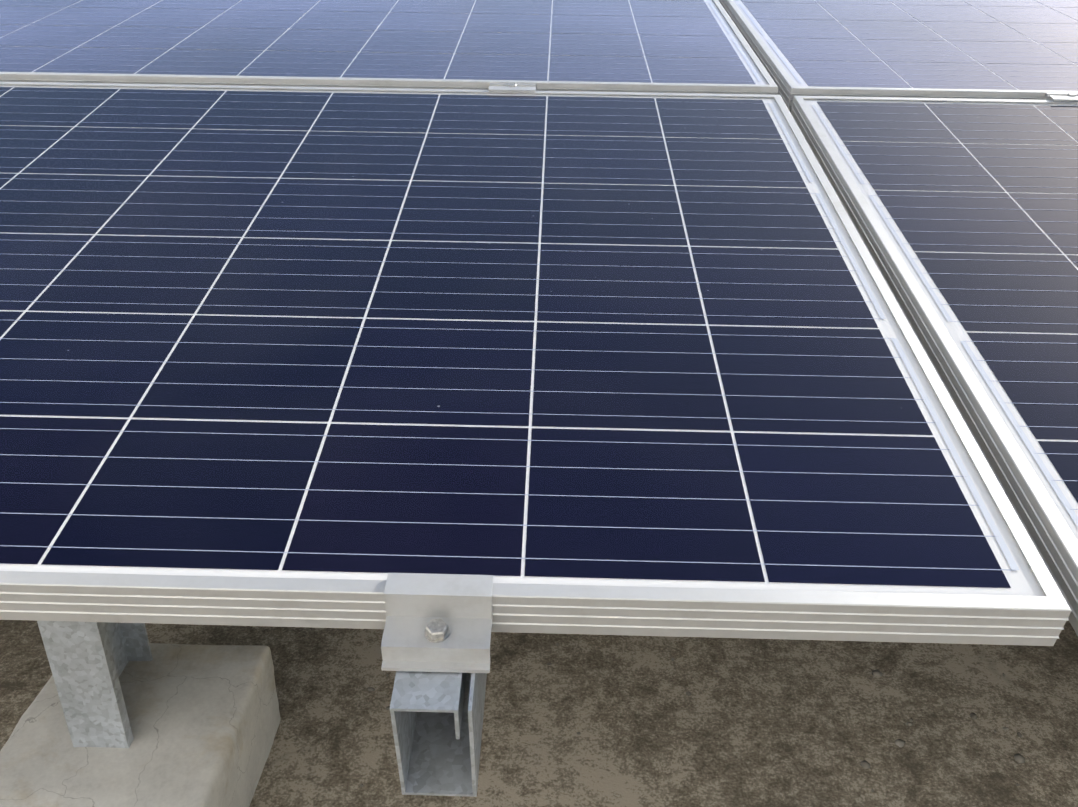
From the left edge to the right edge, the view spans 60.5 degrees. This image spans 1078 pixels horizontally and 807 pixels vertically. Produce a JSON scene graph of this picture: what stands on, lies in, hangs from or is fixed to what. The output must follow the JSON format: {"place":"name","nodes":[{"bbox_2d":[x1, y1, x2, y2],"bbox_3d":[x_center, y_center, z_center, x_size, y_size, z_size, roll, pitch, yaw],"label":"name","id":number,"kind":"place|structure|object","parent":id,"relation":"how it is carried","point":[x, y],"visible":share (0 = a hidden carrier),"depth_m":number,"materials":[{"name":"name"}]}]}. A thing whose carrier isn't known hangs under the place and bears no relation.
{"place":"outdoors","nodes":[
{"label":"outdoors","id":0,"kind":"place"},
{"bbox_2d":[0,620,1077,806],"bbox_3d":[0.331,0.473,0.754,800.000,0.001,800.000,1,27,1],"label":"ground","id":1,"kind":"structure","parent":0,"point":[777,723],"depth_m":1.01,"materials":[{"name":"soil"}]},
{"bbox_2d":[0,643,280,806],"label":"plinth","id":2,"kind":"structure","parent":1,"relation":"on","point":[204,720],"depth_m":0.85,"materials":[{"name":"grey concrete"}]},
{"bbox_2d":[37,621,152,747],"bbox_3d":[-0.391,0.170,0.827,0.050,0.258,0.115,1,27,1],"label":"post","id":3,"kind":"object","parent":2,"relation":"on","point":[88,661],"visible":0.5,"depth_m":0.81,"materials":[{"name":"metal"}]},
{"bbox_2d":[244,626,1025,797],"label":"pebbles","id":4,"kind":"object","parent":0,"point":[1018,758],"visible":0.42,"depth_m":0.99,"materials":[{"name":"grey stone"}]},
{"bbox_3d":[-0.101,-0.080,1.238,0.050,0.345,0.100,1,27,1],"label":"post","id":5,"kind":"object","parent":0,"visible":0},
{"bbox_2d":[390,671,486,796],"bbox_3d":[-0.053,-0.092,1.015,0.050,0.095,1.060,1,37,1],"label":"rail","id":6,"kind":"object","parent":5,"relation":"attached to","point":[437,721],"visible":0.37,"depth_m":0.62,"materials":[{"name":"metal"}]},
{"bbox_2d":[381,573,492,672],"bbox_3d":[-0.064,0.140,0.590,0.068,0.039,0.048,1,37,1],"label":"end clamp","id":7,"kind":"object","parent":6,"relation":"attached to","point":[438,622],"visible":1,"depth_m":0.59,"materials":[{"name":"metal"}]},
{"bbox_2d":[488,83,535,91],"bbox_3d":[-0.040,-0.463,1.402,0.070,0.040,0.039,1,37,1],"label":"clamp","id":8,"kind":"object","parent":6,"relation":"on","point":[508,87],"visible":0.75,"depth_m":1.38,"materials":[{"name":"metal"}]},
{"bbox_3d":[0.734,-0.062,1.226,0.050,0.345,0.100,1,27,1],"label":"post","id":9,"kind":"object","parent":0,"visible":0},
{"bbox_3d":[0.781,-0.074,1.003,0.050,0.095,1.060,1,37,1],"label":"rail","id":10,"kind":"object","parent":9,"relation":"attached to","visible":0},
{"bbox_2d":[719,0,1077,111],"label":"solar panel","id":11,"kind":"object","parent":10,"relation":"on","point":[999,49],"visible":0.94,"depth_m":1.63,"materials":[{"name":"blue"}]},
{"bbox_2d":[1044,93,1077,100],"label":"clamp","id":12,"kind":"object","parent":10,"relation":"on","point":[1062,96],"visible":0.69,"depth_m":1.37,"materials":[{"name":"metal"}]},
{"bbox_3d":[-0.888,-0.110,1.027,0.050,0.095,1.060,1,37,1],"label":"rail","id":13,"kind":"object","parent":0,"visible":0},
{"bbox_2d":[0,0,777,94],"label":"solar panel","id":14,"kind":"object","parent":13,"relation":"on","point":[675,46],"visible":0.75,"depth_m":1.59,"materials":[{"name":"blue"}]},
{"bbox_2d":[0,81,1070,645],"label":"solar panel","id":15,"kind":"object","parent":13,"relation":"on","point":[576,363],"visible":1,"depth_m":0.78,"materials":[{"name":"blue"}]},
{"bbox_3d":[1.616,-0.056,0.992,0.050,0.095,1.060,1,37,1],"label":"rail","id":16,"kind":"object","parent":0,"visible":0},
{"bbox_2d":[790,96,1077,635],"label":"solar panel","id":17,"kind":"object","parent":16,"relation":"on","point":[962,213],"visible":0.9,"depth_m":0.98,"materials":[{"name":"blue"}]}
]}

